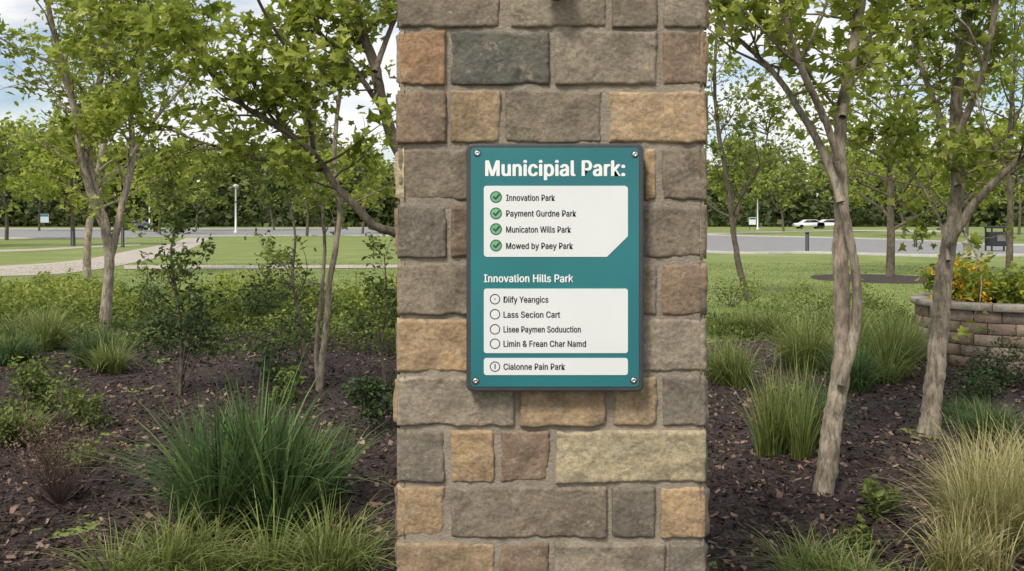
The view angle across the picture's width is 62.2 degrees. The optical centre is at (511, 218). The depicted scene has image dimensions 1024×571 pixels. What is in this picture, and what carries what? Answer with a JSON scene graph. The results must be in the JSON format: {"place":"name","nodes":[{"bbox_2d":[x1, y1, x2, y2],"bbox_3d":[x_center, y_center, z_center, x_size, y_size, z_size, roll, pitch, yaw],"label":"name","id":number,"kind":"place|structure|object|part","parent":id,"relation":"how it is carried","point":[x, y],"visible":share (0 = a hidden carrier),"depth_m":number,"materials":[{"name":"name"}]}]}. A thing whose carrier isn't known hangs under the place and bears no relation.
{"place":"outdoors","nodes":[
{"label":"outdoors","id":0,"kind":"place"},
{"bbox_2d":[0,220,1023,570],"bbox_3d":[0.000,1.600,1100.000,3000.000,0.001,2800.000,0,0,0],"label":"ground","id":1,"kind":"structure","parent":0,"point":[354,250],"depth_m":32.39,"materials":[{"name":"green plant"}]},
{"bbox_2d":[0,111,83,239],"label":"park tree","id":2,"kind":"object","parent":1,"relation":"on","point":[10,156],"visible":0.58,"depth_m":62.70,"materials":[{"name":"green plant"}]},
{"bbox_2d":[40,214,48,222],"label":"information sign","id":3,"kind":"object","parent":1,"relation":"on","point":[44,218],"visible":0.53,"depth_m":138.59,"materials":[{"name":"metal"}]},
{"bbox_2d":[6,107,126,244],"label":"park tree","id":4,"kind":"object","parent":1,"relation":"on","point":[37,184],"visible":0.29,"depth_m":49.20,"materials":[{"name":"green plant"}]},
{"bbox_2d":[0,244,139,251],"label":"footpath","id":5,"kind":"structure","parent":1,"relation":"on","point":[58,248],"depth_m":45.15,"materials":[{"name":"concrete"}]},
{"bbox_2d":[71,228,74,245],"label":"bollard","id":6,"kind":"object","parent":1,"relation":"on","point":[73,236],"visible":0.99,"depth_m":49.46,"materials":[{"name":"metal"}]},
{"bbox_2d":[0,0,204,277],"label":"birch tree","id":7,"kind":"object","parent":1,"relation":"on","point":[86,270],"visible":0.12,"depth_m":22.84,"materials":[{"name":"green plant"}]},
{"bbox_2d":[0,238,207,275],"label":"footpath","id":8,"kind":"structure","parent":1,"relation":"on","point":[131,256],"depth_m":30.68,"materials":[{"name":"concrete"}]},
{"bbox_2d":[121,227,124,246],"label":"bollard","id":9,"kind":"object","parent":1,"relation":"on","point":[122,237],"visible":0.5,"depth_m":47.20,"materials":[{"name":"metal"}]},
{"bbox_2d":[0,268,396,326],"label":"hedge","id":10,"kind":"object","parent":1,"relation":"on","point":[13,296],"visible":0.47,"depth_m":13.47,"materials":[{"name":"green plant"}]},
{"bbox_2d":[124,265,397,268],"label":"footpath","id":11,"kind":"structure","parent":1,"relation":"on","point":[248,266],"depth_m":28.05,"materials":[{"name":"concrete"}]},
{"bbox_2d":[264,136,346,235],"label":"park tree","id":12,"kind":"object","parent":1,"relation":"on","point":[327,155],"visible":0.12,"depth_m":76.83,"materials":[{"name":"green plant"}]},
{"bbox_2d":[340,269,372,307],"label":"lime shrub","id":13,"kind":"object","parent":1,"relation":"on","point":[350,284],"visible":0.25,"depth_m":14.32,"materials":[{"name":"green plant"}]},
{"bbox_2d":[327,132,395,233],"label":"park tree","id":14,"kind":"object","parent":1,"relation":"on","point":[346,177],"visible":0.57,"depth_m":89.95,"materials":[{"name":"green plant"}]},
{"bbox_2d":[0,262,1020,342],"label":"lawn tufts","id":15,"kind":"object","parent":1,"relation":"on","point":[765,288],"visible":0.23,"depth_m":23.41,"materials":[{"name":"green plant"}]},
{"bbox_2d":[0,318,1023,570],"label":"mulch bed","id":16,"kind":"object","parent":1,"relation":"on","point":[372,460],"visible":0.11,"depth_m":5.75,"materials":[{"name":"brown wood"}]},
{"bbox_2d":[0,406,27,447],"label":"shrub","id":17,"kind":"object","parent":16,"relation":"on","point":[5,427],"visible":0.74,"depth_m":5.82,"materials":[{"name":"green plant"}]},
{"bbox_2d":[0,351,64,413],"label":"shrub","id":18,"kind":"object","parent":16,"relation":"on","point":[25,379],"visible":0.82,"depth_m":6.77,"materials":[{"name":"green plant"}]},
{"bbox_2d":[0,401,64,446],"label":"shrub","id":19,"kind":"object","parent":16,"relation":"on","point":[17,436],"depth_m":5.94,"materials":[{"name":"green plant"}]},
{"bbox_2d":[0,327,65,366],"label":"ornamental grass","id":20,"kind":"object","parent":16,"relation":"on","point":[9,350],"depth_m":9.11,"materials":[{"name":"green plant"}]},
{"bbox_2d":[0,292,95,351],"bbox_3d":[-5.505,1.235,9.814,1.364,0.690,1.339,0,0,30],"label":"ornamental grass","id":21,"kind":"object","parent":16,"relation":"on","point":[48,330],"depth_m":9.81,"materials":[{"name":"green plant"}]},
{"bbox_2d":[6,360,118,431],"bbox_3d":[-3.378,1.348,6.476,0.748,0.518,0.644,0,0,0],"label":"shrub","id":22,"kind":"object","parent":16,"relation":"on","point":[82,409],"visible":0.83,"depth_m":6.42,"materials":[{"name":"green plant"}]},
{"bbox_2d":[0,402,136,504],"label":"dormant shrub","id":23,"kind":"object","parent":16,"relation":"on","point":[58,492],"visible":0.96,"depth_m":4.68,"materials":[{"name":"brown plant"}]},
{"bbox_2d":[46,437,110,469],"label":"shrub","id":24,"kind":"object","parent":16,"relation":"on","point":[89,449],"visible":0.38,"depth_m":5.36,"materials":[{"name":"green plant"}]},
{"bbox_2d":[45,315,140,368],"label":"ornamental grass","id":25,"kind":"object","parent":16,"relation":"on","point":[86,343],"depth_m":8.98,"materials":[{"name":"green plant"}]},
{"bbox_2d":[64,328,156,374],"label":"ornamental grass","id":26,"kind":"object","parent":16,"relation":"on","point":[112,363],"depth_m":8.56,"materials":[{"name":"green plant"}]},
{"bbox_2d":[0,0,238,339],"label":"birch tree","id":27,"kind":"object","parent":16,"relation":"on","point":[103,49],"visible":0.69,"depth_m":10.81,"materials":[{"name":"green plant"}]},
{"bbox_2d":[116,275,179,325],"bbox_3d":[-5.374,1.186,12.556,0.906,0.839,0.776,0,0,-13],"label":"shrub","id":28,"kind":"object","parent":16,"relation":"on","point":[155,302],"visible":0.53,"depth_m":12.51,"materials":[{"name":"green plant"}]},
{"bbox_2d":[6,484,296,570],"bbox_3d":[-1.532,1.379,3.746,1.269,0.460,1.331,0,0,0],"label":"ornamental grass","id":29,"kind":"object","parent":16,"relation":"on","point":[170,552],"depth_m":3.69,"materials":[{"name":"green plant"}]},
{"bbox_2d":[119,120,215,396],"bbox_3d":[-3.097,0.345,7.633,0.741,2.505,0.864,0,0,0],"label":"sapling tree","id":30,"kind":"object","parent":16,"relation":"on","point":[178,228],"visible":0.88,"depth_m":7.62,"materials":[{"name":"green plant"}]},
{"bbox_2d":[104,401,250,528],"bbox_3d":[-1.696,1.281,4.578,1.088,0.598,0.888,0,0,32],"label":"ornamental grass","id":31,"kind":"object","parent":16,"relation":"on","point":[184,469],"depth_m":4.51,"materials":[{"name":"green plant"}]},
{"bbox_2d":[132,257,241,395],"bbox_3d":[-2.942,0.974,7.682,0.794,1.258,1.006,0,0,-44],"label":"shrub","id":32,"kind":"object","parent":16,"relation":"on","point":[197,318],"visible":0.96,"depth_m":7.63,"materials":[{"name":"green plant"}]},
{"bbox_2d":[0,303,396,355],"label":"groundcover planting","id":33,"kind":"object","parent":16,"relation":"on","point":[236,329],"visible":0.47,"depth_m":10.76,"materials":[{"name":"green plant"}]},
{"bbox_2d":[35,0,399,237],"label":"maple tree","id":34,"kind":"object","parent":16,"relation":"on","point":[244,69],"visible":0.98,"depth_m":5.80,"materials":[{"name":"green plant"}]},
{"bbox_2d":[52,344,393,542],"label":"ornamental grass","id":35,"kind":"object","parent":16,"relation":"on","point":[258,463],"depth_m":4.13,"materials":[{"name":"green plant"}]},
{"bbox_2d":[217,239,338,324],"bbox_3d":[-3.483,0.955,12.645,1.774,1.300,1.662,0,0,-31],"label":"shrub","id":36,"kind":"object","parent":16,"relation":"on","point":[259,295],"visible":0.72,"depth_m":12.47,"materials":[{"name":"green plant"}]},
{"bbox_2d":[234,298,323,392],"bbox_3d":[-2.162,1.172,7.825,0.934,0.865,0.811,0,0,0],"label":"shrub","id":37,"kind":"object","parent":16,"relation":"on","point":[266,356],"visible":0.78,"depth_m":7.79,"materials":[{"name":"green plant"}]},
{"bbox_2d":[260,362,306,405],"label":"shrub","id":38,"kind":"object","parent":16,"relation":"on","point":[292,370],"visible":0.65,"depth_m":7.10,"materials":[{"name":"green plant"}]},
{"bbox_2d":[172,476,397,570],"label":"ornamental grass","id":39,"kind":"object","parent":16,"relation":"on","point":[322,556],"depth_m":3.72,"materials":[{"name":"green plant"}]},
{"bbox_2d":[234,138,338,365],"bbox_3d":[-2.288,0.321,8.744,1.026,2.341,0.858,0,0,-37],"label":"sapling tree","id":40,"kind":"object","parent":16,"relation":"on","point":[271,187],"visible":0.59,"depth_m":8.65,"materials":[{"name":"green plant"}]},
{"bbox_2d":[223,0,394,390],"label":"sapling tree","id":41,"kind":"object","parent":16,"relation":"on","point":[319,359],"visible":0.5,"depth_m":7.60,"materials":[{"name":"green plant"}]},
{"bbox_2d":[315,274,396,328],"bbox_3d":[-2.210,1.226,12.495,1.460,0.761,1.109,0,0,-19],"label":"shrub","id":42,"kind":"object","parent":16,"relation":"on","point":[351,292],"visible":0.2,"depth_m":12.48,"materials":[{"name":"green plant"}]},
{"bbox_2d":[340,369,397,430],"bbox_3d":[-0.994,1.357,6.223,0.509,0.494,0.472,0,0,0],"label":"shrub","id":43,"kind":"object","parent":16,"relation":"on","point":[372,389],"visible":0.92,"depth_m":6.18,"materials":[{"name":"green plant"}]},
{"bbox_2d":[344,224,397,383],"bbox_3d":[-1.290,0.817,7.999,0.606,1.592,0.807,0,0,-33],"label":"sapling tree","id":44,"kind":"object","parent":16,"relation":"on","point":[379,310],"visible":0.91,"depth_m":7.99,"materials":[{"name":"green plant"}]},
{"bbox_2d":[345,274,396,322],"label":"lime shrub","id":45,"kind":"object","parent":16,"relation":"on","point":[363,303],"visible":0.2,"depth_m":12.26,"materials":[{"name":"green plant"}]},
{"bbox_2d":[349,279,399,336],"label":"shrub","id":46,"kind":"object","parent":16,"relation":"on","point":[393,292],"visible":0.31,"depth_m":11.16,"materials":[{"name":"green plant"}]},
{"bbox_2d":[0,320,1023,570],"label":"fallen leaves","id":47,"kind":"object","parent":16,"relation":"on","point":[390,442],"visible":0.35,"depth_m":5.33,"materials":[{"name":"brown plant"}]},
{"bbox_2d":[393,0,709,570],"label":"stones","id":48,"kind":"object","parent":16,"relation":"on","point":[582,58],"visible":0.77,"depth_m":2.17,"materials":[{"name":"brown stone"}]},
{"bbox_2d":[704,323,781,388],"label":"ornamental grass","id":49,"kind":"object","parent":16,"relation":"on","point":[723,367],"depth_m":7.96,"materials":[{"name":"green plant"}]},
{"bbox_2d":[712,298,819,338],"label":"ornamental grass","id":50,"kind":"object","parent":16,"relation":"on","point":[767,320],"depth_m":11.20,"materials":[{"name":"green plant"}]},
{"bbox_2d":[714,329,872,461],"bbox_3d":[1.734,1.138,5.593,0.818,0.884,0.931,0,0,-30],"label":"ornamental grass","id":51,"kind":"object","parent":16,"relation":"on","point":[776,429],"depth_m":5.51,"materials":[{"name":"green plant"}]},
{"bbox_2d":[704,299,913,340],"bbox_3d":[5.801,1.442,12.248,6.450,0.368,2.557,0,0,0],"label":"groundcover planting","id":52,"kind":"object","parent":16,"relation":"on","point":[728,330],"visible":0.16,"depth_m":12.03,"materials":[{"name":"green plant"}]},
{"bbox_2d":[745,299,890,374],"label":"ornamental grass","id":53,"kind":"object","parent":16,"relation":"on","point":[800,346],"depth_m":8.73,"materials":[{"name":"green plant"}]},
{"bbox_2d":[710,511,927,570],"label":"ornamental grass","id":54,"kind":"object","parent":16,"relation":"on","point":[807,557],"depth_m":3.72,"materials":[{"name":"green plant"}]},
{"bbox_2d":[707,0,954,496],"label":"maple tree","id":55,"kind":"object","parent":16,"relation":"on","point":[855,58],"visible":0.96,"depth_m":4.83,"materials":[{"name":"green plant"}]},
{"bbox_2d":[778,299,893,337],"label":"ornamental grass","id":56,"kind":"object","parent":16,"relation":"on","point":[833,314],"depth_m":11.58,"materials":[{"name":"green plant"}]},
{"bbox_2d":[799,328,909,392],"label":"ornamental grass","id":57,"kind":"object","parent":16,"relation":"on","point":[859,375],"depth_m":7.70,"materials":[{"name":"green plant"}]},
{"bbox_2d":[833,513,880,560],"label":"shrub","id":58,"kind":"object","parent":16,"relation":"on","point":[863,528],"visible":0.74,"depth_m":4.01,"materials":[{"name":"green plant"}]},
{"bbox_2d":[774,291,986,384],"bbox_3d":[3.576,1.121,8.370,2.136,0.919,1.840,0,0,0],"label":"ornamental grass","id":59,"kind":"object","parent":16,"relation":"on","point":[896,345],"depth_m":8.26,"materials":[{"name":"green plant"}]},
{"bbox_2d":[857,474,907,522],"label":"shrub","id":60,"kind":"object","parent":16,"relation":"on","point":[879,508],"visible":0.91,"depth_m":4.43,"materials":[{"name":"green plant"}]},
{"bbox_2d":[850,292,914,316],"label":"shrub","id":61,"kind":"object","parent":16,"relation":"on","point":[869,303],"visible":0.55,"depth_m":13.69,"materials":[{"name":"green plant"}]},
{"bbox_2d":[859,556,965,570],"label":"ornamental grass","id":62,"kind":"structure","parent":16,"relation":"on","point":[904,567],"depth_m":3.58,"materials":[{"name":"green plant"}]},
{"bbox_2d":[806,0,1023,436],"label":"maple tree","id":63,"kind":"object","parent":16,"relation":"on","point":[952,150],"visible":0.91,"depth_m":6.34,"materials":[{"name":"green plant"}]},
{"bbox_2d":[858,401,1023,556],"bbox_3d":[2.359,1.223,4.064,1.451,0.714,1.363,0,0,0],"label":"ornamental grass","id":64,"kind":"object","parent":16,"relation":"on","point":[1001,504],"depth_m":3.99,"materials":[{"name":"beige plant"}]},
{"bbox_2d":[898,392,993,424],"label":"ornamental grass","id":65,"kind":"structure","parent":16,"relation":"on","point":[948,413],"depth_m":6.58,"materials":[{"name":"green plant"}]},
{"bbox_2d":[876,485,1023,570],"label":"ornamental grass","id":66,"kind":"object","parent":16,"relation":"on","point":[957,559],"depth_m":3.72,"materials":[{"name":"plant"}]},
{"bbox_2d":[910,293,1023,370],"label":"brick planter","id":67,"kind":"object","parent":16,"relation":"on","point":[1001,320],"visible":0.59,"depth_m":9.00,"materials":[{"name":"beige stone"}]},
{"bbox_2d":[915,253,1023,303],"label":"flowering plant","id":68,"kind":"object","parent":67,"relation":"in","point":[993,285],"visible":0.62,"depth_m":9.35,"materials":[{"name":"yellow plant"}]},
{"bbox_2d":[921,391,1023,446],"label":"ornamental grass","id":69,"kind":"object","parent":16,"relation":"on","point":[973,424],"depth_m":5.98,"materials":[{"name":"green plant"}]},
{"bbox_2d":[946,359,1007,401],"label":"shrub","id":70,"kind":"object","parent":16,"relation":"on","point":[979,383],"visible":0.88,"depth_m":7.25,"materials":[{"name":"green plant"}]},
{"bbox_2d":[950,328,1023,393],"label":"shrub","id":71,"kind":"object","parent":16,"relation":"on","point":[998,373],"visible":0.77,"depth_m":7.84,"materials":[{"name":"green plant"}]},
{"bbox_2d":[0,169,1023,226],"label":"woodland undergrowth","id":72,"kind":"object","parent":1,"relation":"on","point":[860,215],"visible":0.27,"depth_m":166.11,"materials":[{"name":"green plant"}]},
{"bbox_2d":[0,119,1023,225],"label":"distant woodland","id":73,"kind":"object","parent":1,"relation":"on","point":[243,192],"visible":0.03,"depth_m":171.56,"materials":[{"name":"green plant"}]},
{"bbox_2d":[0,235,1023,256],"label":"kerb","id":74,"kind":"structure","parent":1,"relation":"on","point":[858,253],"depth_m":38.55,"materials":[{"name":"concrete"}]},
{"bbox_2d":[400,0,703,570],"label":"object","id":75,"kind":"object","parent":1,"relation":"on","point":[659,200],"depth_m":2.18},
{"bbox_2d":[466,144,642,390],"bbox_3d":[0.108,0.123,2.139,0.444,0.622,0.038,0,0,0],"label":"park sign","id":76,"kind":"object","parent":75,"relation":"attached to","point":[554,267],"visible":1,"depth_m":2.12,"materials":[{"name":"teal metal"}]},
{"bbox_2d":[707,270,767,306],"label":"shrub","id":77,"kind":"object","parent":1,"relation":"on","point":[731,293],"visible":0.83,"depth_m":15.37,"materials":[{"name":"green plant"}]},
{"bbox_2d":[749,217,755,229],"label":"information sign","id":78,"kind":"object","parent":1,"relation":"on","point":[752,220],"visible":1,"depth_m":122.28,"materials":[{"name":"metal"}]},
{"bbox_2d":[756,195,758,229],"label":"street lamp","id":79,"kind":"object","parent":1,"relation":"on","point":[757,228],"visible":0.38,"depth_m":122.25,"materials":[{"name":"metal"}]},
{"bbox_2d":[704,18,830,301],"bbox_3d":[4.514,-1.515,16.270,3.020,6.271,3.086,0,0,0],"label":"young tree","id":80,"kind":"object","parent":1,"relation":"on","point":[739,124],"visible":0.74,"depth_m":16.34,"materials":[{"name":"green plant"}]},
{"bbox_2d":[792,220,824,228],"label":"parked car","id":81,"kind":"object","parent":1,"relation":"on","point":[802,224],"visible":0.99,"depth_m":133.29,"materials":[{"name":"paint"}]},
{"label":"side windows","id":82,"kind":"part","parent":81,"relation":"part of","materials":[{"name":"black glass"}]},
{"bbox_2d":[738,272,880,311],"bbox_3d":[5.263,1.242,14.763,2.356,0.729,1.731,0,0,32],"label":"shrub","id":83,"kind":"object","parent":1,"relation":"on","point":[812,303],"visible":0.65,"depth_m":14.77,"materials":[{"name":"green plant"}]},
{"bbox_2d":[818,220,834,228],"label":"parked car","id":84,"kind":"object","parent":1,"relation":"on","point":[828,223],"visible":0.38,"depth_m":133.29,"materials":[{"name":"paint"}]},
{"bbox_2d":[804,134,879,208],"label":"park tree","id":85,"kind":"object","parent":1,"relation":"on","point":[864,153],"visible":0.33,"depth_m":99.22,"materials":[{"name":"green plant"}]},
{"bbox_2d":[811,274,927,282],"bbox_3d":[9.757,1.592,22.609,3.528,0.001,3.500,0,0,0],"label":"mulch ring","id":86,"kind":"object","parent":1,"relation":"on","point":[874,278],"visible":0.58,"depth_m":22.55,"materials":[{"name":"brown soil"}]},
{"bbox_2d":[759,1,1013,276],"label":"maple tree","id":87,"kind":"object","parent":86,"relation":"on","point":[890,251],"visible":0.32,"depth_m":23.27,"materials":[{"name":"green plant"}]},
{"bbox_2d":[860,129,950,235],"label":"park tree","id":88,"kind":"object","parent":1,"relation":"on","point":[909,191],"visible":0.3,"depth_m":77.34,"materials":[{"name":"green plant"}]},
{"bbox_2d":[889,0,1023,277],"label":"maple tree","id":89,"kind":"object","parent":1,"relation":"on","point":[1010,185],"visible":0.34,"depth_m":21.28,"materials":[{"name":"green plant"}]},
{"bbox_2d":[916,117,1020,234],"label":"park tree","id":90,"kind":"object","parent":1,"relation":"on","point":[990,196],"visible":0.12,"depth_m":70.92,"materials":[{"name":"green plant"}]},
{"bbox_2d":[971,105,1023,234],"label":"park tree","id":91,"kind":"object","parent":1,"relation":"on","point":[1019,189],"visible":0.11,"depth_m":83.48,"materials":[{"name":"green plant"}]},
{"bbox_2d":[984,226,1013,250],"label":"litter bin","id":92,"kind":"object","parent":1,"relation":"on","point":[995,241],"visible":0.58,"depth_m":41.30,"materials":[{"name":"metal"}]},
{"bbox_2d":[982,114,1023,204],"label":"park tree","id":93,"kind":"object","parent":1,"relation":"on","point":[1018,186],"visible":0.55,"depth_m":58.95,"materials":[{"name":"green plant"}]},
{"bbox_2d":[0,228,1023,253],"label":"road","id":94,"kind":"structure","parent":0,"point":[745,243],"depth_m":61.61,"materials":[{"name":"grey asphalt"}]},
{"bbox_2d":[4,142,77,230],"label":"park tree","id":95,"kind":"object","parent":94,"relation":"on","point":[31,201],"visible":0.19,"depth_m":109.56,"materials":[{"name":"green plant"}]},
{"bbox_2d":[122,220,151,229],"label":"parked car","id":96,"kind":"object","parent":94,"relation":"on","point":[139,226],"visible":0.34,"depth_m":114.66,"materials":[{"name":"paint"}]},
{"bbox_2d":[123,154,193,233],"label":"park tree","id":97,"kind":"object","parent":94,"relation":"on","point":[166,188],"visible":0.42,"depth_m":89.09,"materials":[{"name":"green plant"}]},
{"bbox_2d":[162,141,233,230],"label":"park tree","id":98,"kind":"object","parent":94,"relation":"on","point":[207,173],"visible":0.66,"depth_m":110.95,"materials":[{"name":"green plant"}]},
{"bbox_2d":[233,184,238,232],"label":"street lamp","id":99,"kind":"object","parent":94,"relation":"on","point":[235,186],"visible":0.97,"depth_m":92.36,"materials":[{"name":"metal"}]},
{"bbox_2d":[233,144,304,229],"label":"park tree","id":100,"kind":"object","parent":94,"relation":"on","point":[254,165],"visible":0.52,"depth_m":115.14,"materials":[{"name":"green plant"}]},
{"bbox_2d":[0,228,1023,245],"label":"kerb","id":101,"kind":"structure","parent":94,"relation":"on","point":[707,234],"depth_m":74.70,"materials":[{"name":"concrete"}]},
{"bbox_2d":[805,232,808,250],"bbox_3d":[13.645,1.102,39.245,0.221,0.996,0.215,0,0,0],"label":"bollard","id":102,"kind":"object","parent":94,"relation":"on","point":[806,241],"visible":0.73,"depth_m":39.18,"materials":[{"name":"metal"}]},
{"bbox_2d":[0,0,1023,196],"label":"sky","id":103,"kind":"structure","parent":0,"point":[13,13],"materials":[{"name":"white"}]},
{"bbox_2d":[707,296,777,339],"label":"ornamental grass","id":104,"kind":"object","parent":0,"point":[736,320],"depth_m":11.67,"materials":[{"name":"green plant"}]},
{"bbox_2d":[707,230,940,233],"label":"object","id":105,"kind":"structure","parent":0,"point":[813,231],"depth_m":104.20,"materials":[{"name":"concrete"}]},
{"bbox_2d":[706,133,784,232],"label":"park tree","id":106,"kind":"object","parent":105,"relation":"on","point":[716,151],"visible":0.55,"depth_m":89.44,"materials":[{"name":"green plant"}]},
{"bbox_2d":[749,137,815,231],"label":"park tree","id":107,"kind":"object","parent":105,"relation":"on","point":[784,200],"visible":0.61,"depth_m":103.18,"materials":[{"name":"green plant"}]},
{"bbox_2d":[961,236,980,258],"bbox_3d":[18.439,1.140,34.098,0.720,0.920,0.720,0,0,0],"label":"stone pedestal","id":108,"kind":"object","parent":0,"point":[965,244],"visible":0.4,"depth_m":33.88,"materials":[{"name":"stone"}]}
]}

